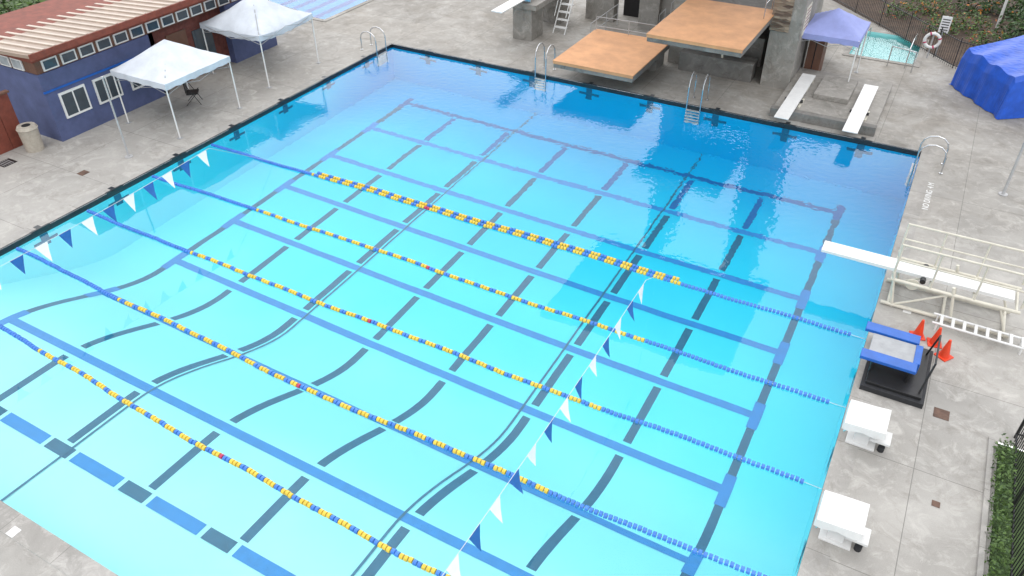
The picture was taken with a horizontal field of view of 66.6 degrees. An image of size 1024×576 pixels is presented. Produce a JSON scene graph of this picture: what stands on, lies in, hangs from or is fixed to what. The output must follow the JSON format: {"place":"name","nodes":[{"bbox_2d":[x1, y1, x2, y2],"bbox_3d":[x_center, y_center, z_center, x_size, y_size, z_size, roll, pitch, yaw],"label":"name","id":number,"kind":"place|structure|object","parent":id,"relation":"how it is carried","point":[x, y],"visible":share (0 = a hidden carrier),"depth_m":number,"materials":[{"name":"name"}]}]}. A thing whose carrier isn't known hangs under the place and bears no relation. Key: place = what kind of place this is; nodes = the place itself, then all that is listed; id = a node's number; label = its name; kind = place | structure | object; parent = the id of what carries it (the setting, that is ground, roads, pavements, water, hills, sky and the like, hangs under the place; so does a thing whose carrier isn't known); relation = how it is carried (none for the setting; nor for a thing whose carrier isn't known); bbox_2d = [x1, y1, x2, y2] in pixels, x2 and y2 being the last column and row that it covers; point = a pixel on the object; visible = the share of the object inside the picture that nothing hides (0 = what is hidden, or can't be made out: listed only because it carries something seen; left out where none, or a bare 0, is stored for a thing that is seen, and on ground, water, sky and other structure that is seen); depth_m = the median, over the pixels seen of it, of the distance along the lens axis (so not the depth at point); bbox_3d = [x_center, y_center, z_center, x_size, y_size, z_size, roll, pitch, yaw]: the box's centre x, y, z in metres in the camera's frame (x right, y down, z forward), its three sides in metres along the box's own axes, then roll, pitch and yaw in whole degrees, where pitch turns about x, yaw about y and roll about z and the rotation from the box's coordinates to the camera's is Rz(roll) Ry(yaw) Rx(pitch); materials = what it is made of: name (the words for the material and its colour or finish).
{"place":"outdoors","nodes":[
{"label":"outdoors","id":0,"kind":"place"},
{"bbox_2d":[0,89,22,154],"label":"rust screen wall","id":1,"kind":"structure","parent":0,"point":[10,139],"depth_m":27.58,"materials":[{"name":"red metal"}]},
{"bbox_2d":[0,47,919,575],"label":"pool water","id":2,"kind":"structure","parent":0,"point":[744,209],"depth_m":19.77,"materials":[{"name":"blue liquid"}]},
{"bbox_2d":[0,324,450,575],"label":"lane rope","id":3,"kind":"object","parent":2,"relation":"on","point":[292,496],"visible":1,"depth_m":16.49,"materials":[{"name":"yellow plastic"}]},
{"bbox_2d":[13,247,766,575],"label":"lane rope","id":4,"kind":"object","parent":2,"relation":"on","point":[494,467],"visible":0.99,"depth_m":17.29,"materials":[{"name":"yellow plastic"}]},
{"bbox_2d":[83,209,820,488],"bbox_3d":[-3.693,0.839,20.323,22.866,0.120,0.296,18,41,23],"label":"lane rope","id":5,"kind":"object","parent":2,"relation":"on","point":[466,357],"visible":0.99,"depth_m":19.20,"materials":[{"name":"yellow plastic"}]},
{"bbox_2d":[150,175,845,407],"bbox_3d":[-2.404,-0.570,22.174,22.866,0.120,0.240,18,41,23],"label":"lane rope","id":6,"kind":"object","parent":2,"relation":"on","point":[597,324],"visible":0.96,"depth_m":21.11,"materials":[{"name":"yellow plastic"}]},
{"bbox_2d":[208,143,863,338],"bbox_3d":[-1.056,-2.042,24.109,22.866,0.120,0.405,18,41,23],"label":"lane rope","id":7,"kind":"object","parent":2,"relation":"on","point":[488,224],"visible":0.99,"depth_m":23.48,"materials":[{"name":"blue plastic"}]},
{"bbox_2d":[0,0,1023,575],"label":"pool deck","id":8,"kind":"structure","parent":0,"point":[926,456],"depth_m":26.01,"materials":[{"name":"concrete"}]},
{"bbox_2d":[0,158,17,166],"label":"floor drain","id":9,"kind":"object","parent":8,"relation":"on","point":[6,162],"visible":1,"depth_m":27.16,"materials":[{"name":"black metal"}]},
{"bbox_2d":[16,122,44,152],"bbox_3d":[-17.095,-5.352,27.695,0.720,0.936,0.720,18,41,23],"label":"trash bin","id":10,"kind":"object","parent":8,"relation":"on","point":[30,136],"visible":1,"depth_m":27.49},
{"bbox_2d":[77,170,88,175],"bbox_3d":[-14.595,-3.921,26.540,0.300,0.008,0.300,18,41,23],"label":"floor drain","id":11,"kind":"object","parent":8,"relation":"on","point":[83,172],"visible":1,"depth_m":26.55,"materials":[{"name":"brown metal"}]},
{"bbox_2d":[101,76,132,158],"bbox_3d":[-13.502,-5.792,26.581,0.270,2.940,0.270,18,41,23],"label":"stanchion pole","id":12,"kind":"object","parent":8,"relation":"on","point":[128,156],"visible":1,"depth_m":26.69,"materials":[{"name":"silver metal"}]},
{"bbox_2d":[0,148,269,289],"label":"backstroke flags","id":13,"kind":"object","parent":8,"relation":"on","point":[43,249],"visible":1,"depth_m":21.40,"materials":[{"name":"blue fabric"},{"name":"white fabric"},{"name":"white cord"}]},
{"bbox_2d":[0,0,277,141],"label":"walls","id":14,"kind":"structure","parent":8,"relation":"on","point":[34,88],"depth_m":29.09,"materials":[{"name":"blue paint"}]},
{"bbox_2d":[0,0,201,61],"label":"roof","id":15,"kind":"structure","parent":14,"relation":"on","point":[40,42],"depth_m":28.43,"materials":[{"name":"beige metal"}]},
{"bbox_2d":[0,0,235,71],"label":"clerestory windows","id":16,"kind":"structure","parent":14,"relation":"attached to","point":[66,57],"depth_m":29.16,"materials":[{"name":"grey glass"}]},
{"bbox_2d":[58,28,216,118],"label":"windows","id":17,"kind":"structure","parent":14,"relation":"attached to","point":[74,101],"depth_m":29.25,"materials":[{"name":"glass"}]},
{"bbox_2d":[110,39,242,138],"bbox_3d":[-12.662,-7.874,29.297,2.924,2.975,3.167,18,41,23],"label":"canopy tent","id":18,"kind":"object","parent":8,"relation":"on","point":[166,65],"visible":1,"depth_m":28.25,"materials":[{"name":"white fabric"}]},
{"bbox_2d":[183,81,202,105],"bbox_3d":[-12.673,-7.783,30.860,0.579,0.977,0.527,-8,38,-10],"label":"folding chair","id":19,"kind":"object","parent":8,"relation":"on","point":[193,92],"visible":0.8,"depth_m":30.80,"materials":[{"name":"black metal"}]},
{"bbox_2d":[199,0,320,88],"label":"canopy tent","id":20,"kind":"object","parent":8,"relation":"on","point":[256,20],"visible":1,"depth_m":32.03,"materials":[{"name":"white fabric"}]},
{"bbox_2d":[269,0,372,21],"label":"teaching pool","id":21,"kind":"structure","parent":8,"relation":"in","point":[324,10],"depth_m":41.20,"materials":[{"name":"blue paint"}]},
{"bbox_2d":[360,27,386,55],"bbox_3d":[-6.325,-10.745,35.988,0.979,2.438,0.819,18,41,23],"label":"pool ladder","id":22,"kind":"object","parent":8,"relation":"on","point":[374,38],"visible":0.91,"depth_m":35.47,"materials":[{"name":"silver metal"}]},
{"bbox_2d":[0,43,921,574],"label":"swimming pool","id":23,"kind":"structure","parent":8,"relation":"in","point":[216,137],"depth_m":29.54,"materials":[{"name":"tile"}]},
{"bbox_2d":[0,39,935,575],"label":"pool coping","id":24,"kind":"object","parent":8,"relation":"on","point":[58,553],"visible":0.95,"depth_m":20.48,"materials":[{"name":"concrete"}]},
{"bbox_2d":[5,526,20,537],"bbox_3d":[-9.635,4.712,15.069,0.200,0.008,0.200,18,41,23],"label":"access cover","id":25,"kind":"object","parent":24,"relation":"on","point":[13,531],"visible":1,"depth_m":15.07,"materials":[{"name":"white paint"}]},
{"bbox_2d":[813,490,870,551],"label":"starting block","id":26,"kind":"structure","parent":24,"relation":"on","point":[840,521],"depth_m":14.50,"materials":[{"name":"white paint"}]},
{"bbox_2d":[842,399,892,452],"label":"starting block","id":27,"kind":"structure","parent":24,"relation":"on","point":[865,425],"depth_m":16.43,"materials":[{"name":"white paint"}]},
{"bbox_2d":[859,321,941,408],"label":"starting platform","id":28,"kind":"structure","parent":24,"relation":"on","point":[898,365],"depth_m":18.01,"materials":[{"name":"blue plastic"}]},
{"bbox_2d":[535,43,555,78],"bbox_3d":[1.410,-9.156,33.560,0.619,2.738,0.979,18,41,23],"label":"pool ladder","id":29,"kind":"object","parent":8,"relation":"on","point":[545,61],"visible":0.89,"depth_m":32.99,"materials":[{"name":"silver metal"}]},
{"bbox_2d":[442,276,654,575],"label":"backstroke flags","id":30,"kind":"object","parent":8,"relation":"on","point":[453,569],"visible":1,"depth_m":14.49,"materials":[{"name":"blue fabric"},{"name":"white fabric"},{"name":"white cord"}]},
{"bbox_2d":[686,71,710,110],"bbox_3d":[7.313,-7.210,30.927,0.669,2.738,0.979,18,41,23],"label":"pool ladder","id":31,"kind":"object","parent":8,"relation":"on","point":[707,99],"visible":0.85,"depth_m":30.43,"materials":[{"name":"silver metal"}]},
{"bbox_2d":[804,40,827,70],"bbox_3d":[12.802,-9.956,32.744,0.680,1.840,1.080,18,41,23],"label":"storage cabinet","id":32,"kind":"object","parent":8,"relation":"on","point":[815,56],"visible":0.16,"depth_m":32.45,"materials":[{"name":"brown wood"}]},
{"bbox_2d":[769,68,892,136],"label":"springboard plinth","id":33,"kind":"structure","parent":8,"relation":"on","point":[830,100],"depth_m":30.08,"materials":[{"name":"grey concrete"}]},
{"bbox_2d":[774,73,815,119],"bbox_3d":[10.978,-7.258,30.263,0.680,0.550,4.820,18,41,23],"label":"springboard","id":34,"kind":"object","parent":33,"relation":"on","point":[793,100],"visible":0.83,"depth_m":29.89,"materials":[{"name":"white plastic"}]},
{"bbox_2d":[842,84,878,133],"bbox_3d":[13.077,-6.566,29.327,0.680,0.550,4.820,18,41,23],"label":"springboard","id":35,"kind":"object","parent":33,"relation":"on","point":[859,113],"visible":0.92,"depth_m":28.95,"materials":[{"name":"white plastic"}]},
{"bbox_2d":[802,8,870,81],"bbox_3d":[13.042,-10.017,31.955,2.488,2.886,2.682,18,41,23],"label":"canopy tent","id":36,"kind":"object","parent":8,"relation":"on","point":[840,27],"visible":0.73,"depth_m":30.90,"materials":[{"name":"fabric"}]},
{"bbox_2d":[842,31,928,67],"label":"hot tub","id":37,"kind":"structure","parent":8,"relation":"in","point":[877,46],"depth_m":35.55,"materials":[{"name":"teal liquid"}]},
{"bbox_2d":[855,27,917,72],"bbox_3d":[16.927,-10.739,34.876,2.348,1.337,4.051,18,41,23],"label":"ramp handrail","id":38,"kind":"object","parent":8,"relation":"on","point":[896,47],"visible":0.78,"depth_m":33.38,"materials":[{"name":"silver metal"}]},
{"bbox_2d":[909,319,925,340],"bbox_3d":[10.144,1.000,19.369,0.320,0.520,0.320,6,38,8],"label":"traffic cone","id":39,"kind":"object","parent":8,"relation":"on","point":[919,329],"visible":0.77,"depth_m":19.35,"materials":[{"name":"orange plastic"}]},
{"bbox_2d":[821,223,1023,354],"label":"springboard with rails","id":40,"kind":"object","parent":8,"relation":"on","point":[923,272],"visible":1,"depth_m":19.79,"materials":[{"name":"white metal"}]},
{"bbox_2d":[922,182,933,209],"bbox_3d":[13.340,-2.955,24.993,0.182,0.004,1.879,18,41,23],"label":"deck lettering","id":41,"kind":"object","parent":8,"relation":"on","point":[928,197],"visible":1,"depth_m":24.95,"materials":[{"name":"white paint"}]},
{"bbox_2d":[912,136,948,174],"bbox_3d":[14.177,-3.938,26.739,0.979,2.488,0.869,18,41,23],"label":"pool ladder","id":42,"kind":"object","parent":8,"relation":"on","point":[944,160],"visible":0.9,"depth_m":26.20,"materials":[{"name":"silver metal"}]},
{"bbox_2d":[923,31,941,57],"bbox_3d":[18.308,-10.611,34.092,0.730,1.195,0.251,18,41,23],"label":"life ring","id":43,"kind":"object","parent":8,"relation":"on","point":[934,33],"visible":1,"depth_m":33.92,"materials":[{"name":"white paint"}]},
{"bbox_2d":[927,327,941,348],"bbox_3d":[10.445,1.171,19.144,0.320,0.527,0.321,11,39,15],"label":"traffic cone","id":44,"kind":"object","parent":8,"relation":"on","point":[931,341],"visible":0.75,"depth_m":19.17,"materials":[{"name":"orange plastic"}]},
{"bbox_2d":[931,500,939,507],"bbox_3d":[8.406,4.282,15.462,0.150,0.008,0.150,18,41,23],"label":"access cover","id":45,"kind":"object","parent":8,"relation":"on","point":[936,503],"visible":1,"depth_m":15.46,"materials":[{"name":"metal"}]},
{"bbox_2d":[933,407,949,420],"bbox_3d":[9.584,2.809,17.399,0.320,0.008,0.320,18,41,23],"label":"floor drain","id":46,"kind":"object","parent":8,"relation":"on","point":[941,413],"visible":1,"depth_m":17.40,"materials":[{"name":"metal"}]},
{"bbox_2d":[934,16,952,56],"bbox_3d":[18.773,-10.981,34.093,0.400,1.780,0.106,18,41,23],"label":"notice sign","id":47,"kind":"object","parent":8,"relation":"on","point":[945,23],"visible":0.98,"depth_m":33.74,"materials":[{"name":"white paint"}]},
{"bbox_2d":[934,339,953,361],"bbox_3d":[10.470,1.452,18.767,0.320,0.520,0.320,-17,40,-21],"label":"traffic cone","id":48,"kind":"object","parent":8,"relation":"on","point":[944,355],"visible":0.94,"depth_m":18.77,"materials":[{"name":"orange plastic"}]},
{"bbox_2d":[976,436,993,575],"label":"kerb","id":49,"kind":"structure","parent":8,"relation":"on","point":[983,521],"depth_m":15.26,"materials":[{"name":"concrete"}]},
{"bbox_2d":[950,35,1023,119],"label":"tarp covered equipment","id":50,"kind":"object","parent":8,"relation":"on","point":[988,77],"visible":1,"depth_m":30.02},
{"bbox_2d":[998,143,1023,196],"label":"stanchion pole","id":51,"kind":"object","parent":8,"relation":"on","point":[1003,193],"visible":1,"depth_m":24.59,"materials":[{"name":"silver metal"}]},
{"bbox_2d":[1009,419,1023,575],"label":"picket fence","id":52,"kind":"object","parent":8,"relation":"on","point":[1019,493],"visible":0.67,"depth_m":15.05,"materials":[{"name":"black metal"}]},
{"bbox_2d":[1,0,1023,575],"bbox_3d":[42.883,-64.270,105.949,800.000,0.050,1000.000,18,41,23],"label":"ground","id":53,"kind":"structure","parent":0,"point":[1003,568],"depth_m":15.27,"materials":[{"name":"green plant"}]},
{"bbox_2d":[0,0,44,14],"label":"shrub","id":54,"kind":"object","parent":53,"relation":"on","point":[5,7],"visible":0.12,"depth_m":38.32,"materials":[{"name":"green plant"}]},
{"bbox_2d":[982,433,1018,575],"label":"hedge","id":55,"kind":"object","parent":53,"relation":"on","point":[1009,469],"visible":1,"depth_m":15.08,"materials":[{"name":"green plant"}]},
{"bbox_2d":[491,0,573,40],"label":"springboard tower","id":56,"kind":"structure","parent":0,"point":[530,17],"depth_m":36.37,"materials":[{"name":"concrete"}]},
{"bbox_2d":[553,0,823,88],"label":"diving tower","id":57,"kind":"structure","parent":0,"point":[740,40],"depth_m":31.59,"materials":[{"name":"wood"}]},
{"bbox_2d":[834,0,1023,65],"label":"mulch bed","id":58,"kind":"object","parent":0,"point":[963,35],"visible":0.5,"depth_m":38.25,"materials":[{"name":"brown soil"}]},
{"bbox_2d":[837,0,977,68],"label":"picket fence","id":59,"kind":"object","parent":58,"relation":"on","point":[961,41],"visible":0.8,"depth_m":35.86,"materials":[{"name":"black metal"}]},
{"bbox_2d":[880,0,1010,46],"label":"shrub","id":60,"kind":"object","parent":58,"relation":"on","point":[962,25],"visible":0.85,"depth_m":37.17,"materials":[{"name":"green plant"}]},
{"bbox_2d":[948,0,1023,19],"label":"shrub","id":61,"kind":"object","parent":58,"relation":"on","point":[986,6],"visible":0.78,"depth_m":38.85,"materials":[{"name":"green plant"}]},
{"bbox_2d":[995,0,1007,27],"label":"street lamp","id":62,"kind":"object","parent":58,"relation":"on","point":[1003,9],"depth_m":37.03,"materials":[{"name":"white metal"}]},
{"bbox_2d":[995,1,1023,41],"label":"shrub","id":63,"kind":"object","parent":58,"relation":"on","point":[1018,31],"visible":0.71,"depth_m":34.96,"materials":[{"name":"green plant"}]}
]}

